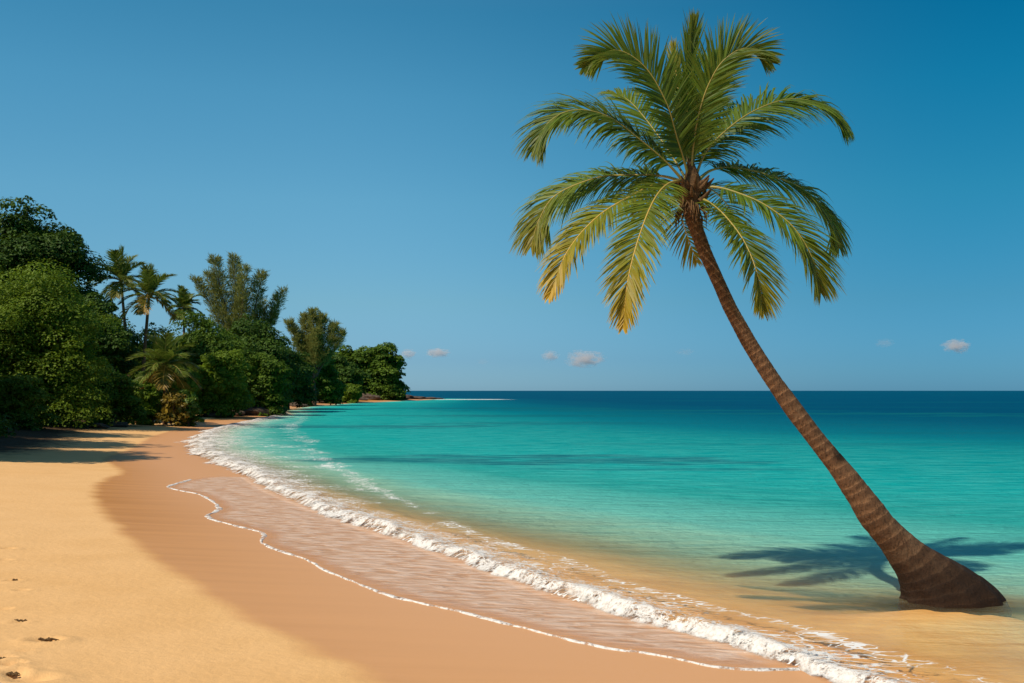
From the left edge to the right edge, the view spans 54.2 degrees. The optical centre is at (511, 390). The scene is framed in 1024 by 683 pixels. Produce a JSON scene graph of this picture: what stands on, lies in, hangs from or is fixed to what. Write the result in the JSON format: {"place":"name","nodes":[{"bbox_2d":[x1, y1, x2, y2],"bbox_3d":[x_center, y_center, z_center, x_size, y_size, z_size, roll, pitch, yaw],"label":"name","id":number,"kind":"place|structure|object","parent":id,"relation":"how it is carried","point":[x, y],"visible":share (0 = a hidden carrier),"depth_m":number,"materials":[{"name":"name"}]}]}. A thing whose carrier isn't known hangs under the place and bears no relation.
{"place":"outdoors","nodes":[
{"label":"outdoors","id":0,"kind":"place"},
{"bbox_2d":[6,671,19,675],"bbox_3d":[-4.723,2.680,9.457,0.158,0.039,0.066,0,0,0],"label":"dried seaweed","id":1,"kind":"object","parent":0,"point":[11,673],"visible":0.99,"depth_m":9.44,"materials":[{"name":"brown plant"}]},
{"bbox_2d":[0,399,1023,682],"bbox_3d":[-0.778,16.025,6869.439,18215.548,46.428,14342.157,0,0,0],"label":"ground","id":2,"kind":"structure","parent":0,"point":[120,561],"depth_m":14.06,"materials":[{"name":"beige sand"}]},
{"bbox_2d":[0,303,35,379],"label":"seaside bush","id":3,"kind":"object","parent":2,"relation":"on","point":[3,373],"visible":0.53,"depth_m":66.06,"materials":[{"name":"green plant"}]},
{"bbox_2d":[0,373,61,430],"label":"shrub","id":4,"kind":"object","parent":2,"relation":"on","point":[21,398],"visible":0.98,"depth_m":61.05,"materials":[{"name":"green plant"}]},
{"bbox_2d":[38,637,58,641],"bbox_3d":[-5.026,2.689,10.803,0.257,0.044,0.077,0,0,0],"label":"dried seaweed","id":5,"kind":"object","parent":2,"relation":"on","point":[48,639],"visible":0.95,"depth_m":10.80,"materials":[{"name":"brown plant"}]},
{"bbox_2d":[0,195,120,319],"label":"broadleaf tree","id":6,"kind":"object","parent":2,"relation":"on","point":[24,238],"visible":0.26,"depth_m":90.38,"materials":[{"name":"green plant"}]},
{"bbox_2d":[0,257,124,427],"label":"seaside bush","id":7,"kind":"object","parent":2,"relation":"on","point":[55,358],"visible":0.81,"depth_m":68.35,"materials":[{"name":"green plant"}]},
{"bbox_2d":[0,378,160,437],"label":"undergrowth","id":8,"kind":"object","parent":2,"relation":"on","point":[4,425],"visible":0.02,"depth_m":53.31,"materials":[{"name":"green plant"}]},
{"bbox_2d":[88,423,109,428],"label":"rock","id":9,"kind":"object","parent":2,"relation":"on","point":[101,426],"visible":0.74,"depth_m":69.55,"materials":[{"name":"grey stone"}]},
{"bbox_2d":[65,292,144,421],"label":"broadleaf tree","id":10,"kind":"object","parent":2,"relation":"on","point":[117,352],"visible":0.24,"depth_m":82.65,"materials":[{"name":"green plant"}]},
{"bbox_2d":[85,245,144,377],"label":"palm tree","id":11,"kind":"object","parent":2,"relation":"on","point":[121,266],"visible":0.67,"depth_m":107.28,"materials":[{"name":"green plant"}]},
{"bbox_2d":[84,369,147,424],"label":"shrub","id":12,"kind":"object","parent":2,"relation":"on","point":[124,402],"visible":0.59,"depth_m":75.40,"materials":[{"name":"green plant"}]},
{"bbox_2d":[110,422,128,426],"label":"rock","id":13,"kind":"object","parent":2,"relation":"on","point":[120,424],"visible":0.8,"depth_m":73.56,"materials":[{"name":"grey stone"}]},
{"bbox_2d":[119,315,135,338],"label":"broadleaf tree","id":14,"kind":"object","parent":2,"relation":"on","point":[128,325],"depth_m":121.72,"materials":[{"name":"green plant"}]},
{"bbox_2d":[129,381,162,425],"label":"shrub","id":15,"kind":"object","parent":2,"relation":"on","point":[150,398],"visible":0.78,"depth_m":79.47,"materials":[{"name":"green plant"}]},
{"bbox_2d":[129,371,162,399],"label":"shrub","id":16,"kind":"object","parent":2,"relation":"on","point":[159,392],"visible":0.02,"depth_m":89.72,"materials":[{"name":"green plant"}]},
{"bbox_2d":[115,262,184,371],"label":"palm tree","id":17,"kind":"object","parent":2,"relation":"on","point":[151,280],"visible":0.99,"depth_m":97.53,"materials":[{"name":"green plant"}]},
{"bbox_2d":[130,322,190,386],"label":"broadleaf tree","id":18,"kind":"object","parent":2,"relation":"on","point":[149,342],"visible":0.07,"depth_m":110.06,"materials":[{"name":"green plant"}]},
{"bbox_2d":[126,331,203,424],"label":"palm tree","id":19,"kind":"object","parent":2,"relation":"on","point":[163,356],"visible":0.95,"depth_m":81.24,"materials":[{"name":"green plant"}]},
{"bbox_2d":[153,388,189,426],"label":"shrub","id":20,"kind":"object","parent":2,"relation":"on","point":[173,406],"visible":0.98,"depth_m":79.57,"materials":[{"name":"brown plant"}]},
{"bbox_2d":[160,372,204,410],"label":"seaside bush","id":21,"kind":"object","parent":2,"relation":"on","point":[193,385],"visible":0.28,"depth_m":100.95,"materials":[{"name":"green plant"}]},
{"bbox_2d":[160,326,204,338],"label":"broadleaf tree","id":22,"kind":"object","parent":2,"relation":"on","point":[176,329],"depth_m":146.91,"materials":[{"name":"green plant"}]},
{"bbox_2d":[165,285,202,333],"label":"palm tree","id":23,"kind":"object","parent":2,"relation":"on","point":[184,302],"visible":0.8,"depth_m":131.41,"materials":[{"name":"green plant"}]},
{"bbox_2d":[175,388,204,425],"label":"shrub","id":24,"kind":"object","parent":2,"relation":"on","point":[193,409],"visible":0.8,"depth_m":80.62,"materials":[{"name":"green plant"}]},
{"bbox_2d":[170,309,256,413],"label":"broadleaf tree","id":25,"kind":"object","parent":2,"relation":"on","point":[210,338],"visible":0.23,"depth_m":115.83,"materials":[{"name":"green plant"}]},
{"bbox_2d":[187,349,255,417],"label":"seaside bush","id":26,"kind":"object","parent":2,"relation":"on","point":[220,393],"visible":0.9,"depth_m":104.55,"materials":[{"name":"green plant"}]},
{"bbox_2d":[229,410,244,415],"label":"rock","id":27,"kind":"object","parent":2,"relation":"on","point":[242,414],"visible":0.2,"depth_m":111.26,"materials":[{"name":"stone"}]},
{"bbox_2d":[189,251,288,334],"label":"casuarina tree","id":28,"kind":"object","parent":2,"relation":"on","point":[236,303],"visible":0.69,"depth_m":148.06,"materials":[{"name":"green plant"}]},
{"bbox_2d":[244,406,270,415],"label":"rock","id":29,"kind":"object","parent":2,"relation":"on","point":[254,411],"visible":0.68,"depth_m":115.17,"materials":[{"name":"grey stone"}]},
{"bbox_2d":[238,352,293,417],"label":"seaside bush","id":30,"kind":"object","parent":2,"relation":"on","point":[267,381],"visible":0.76,"depth_m":116.20,"materials":[{"name":"green plant"}]},
{"bbox_2d":[222,314,316,396],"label":"broadleaf tree","id":31,"kind":"object","parent":2,"relation":"on","point":[256,338],"visible":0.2,"depth_m":134.82,"materials":[{"name":"green plant"}]},
{"bbox_2d":[280,346,318,410],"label":"broadleaf tree","id":32,"kind":"object","parent":2,"relation":"on","point":[302,395],"visible":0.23,"depth_m":158.54,"materials":[{"name":"green plant"}]},
{"bbox_2d":[306,386,316,406],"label":"shrub","id":33,"kind":"object","parent":2,"relation":"on","point":[310,403],"visible":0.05,"depth_m":189.74,"materials":[{"name":"green plant"}]},
{"bbox_2d":[283,306,346,405],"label":"casuarina tree","id":34,"kind":"object","parent":2,"relation":"on","point":[315,341],"visible":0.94,"depth_m":193.92,"materials":[{"name":"green plant"}]},
{"bbox_2d":[302,358,347,405],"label":"broadleaf tree","id":35,"kind":"object","parent":2,"relation":"on","point":[328,384],"visible":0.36,"depth_m":197.76,"materials":[{"name":"green plant"}]},
{"bbox_2d":[330,353,370,396],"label":"broadleaf tree","id":36,"kind":"object","parent":2,"relation":"on","point":[349,373],"visible":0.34,"depth_m":247.40,"materials":[{"name":"green plant"}]},
{"bbox_2d":[340,383,362,403],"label":"shrub","id":37,"kind":"object","parent":2,"relation":"on","point":[353,393],"visible":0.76,"depth_m":236.06,"materials":[{"name":"green plant"}]},
{"bbox_2d":[333,345,373,393],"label":"broadleaf tree","id":38,"kind":"object","parent":2,"relation":"on","point":[346,352],"visible":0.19,"depth_m":291.80,"materials":[{"name":"green plant"}]},
{"bbox_2d":[362,395,380,399],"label":"rock","id":39,"kind":"object","parent":2,"relation":"on","point":[374,397],"visible":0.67,"depth_m":283.70,"materials":[{"name":"grey stone"}]},
{"bbox_2d":[350,341,410,400],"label":"broadleaf tree","id":40,"kind":"object","parent":2,"relation":"on","point":[382,367],"visible":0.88,"depth_m":290.91,"materials":[{"name":"green plant"}]},
{"bbox_2d":[508,7,1011,617],"bbox_3d":[3.523,-1.225,14.944,7.184,9.071,3.684,0,0,0],"label":"coconut palm","id":41,"kind":"object","parent":2,"relation":"on","point":[928,577],"visible":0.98,"depth_m":14.43,"materials":[{"name":"green plant"}]},
{"bbox_2d":[0,0,1023,390],"label":"sky","id":42,"kind":"structure","parent":0,"point":[357,154],"materials":[{"name":"blue"}]},
{"bbox_2d":[183,391,1023,682],"bbox_3d":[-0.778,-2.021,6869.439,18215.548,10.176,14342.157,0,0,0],"label":"sea","id":43,"kind":"structure","parent":0,"point":[746,473],"depth_m":35.10,"materials":[{"name":"teal liquid"}]},
{"bbox_2d":[167,479,799,670],"bbox_3d":[-4.739,2.933,21.100,2.469,0.144,25.919,0,0,-32],"label":"swash foam","id":44,"kind":"object","parent":43,"relation":"on","point":[216,510],"visible":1,"depth_m":12.78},
{"bbox_2d":[181,412,935,682],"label":"breaking wave","id":45,"kind":"object","parent":43,"relation":"on","point":[709,632],"visible":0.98,"depth_m":14.52,"materials":[{"name":"liquid"}]}
]}

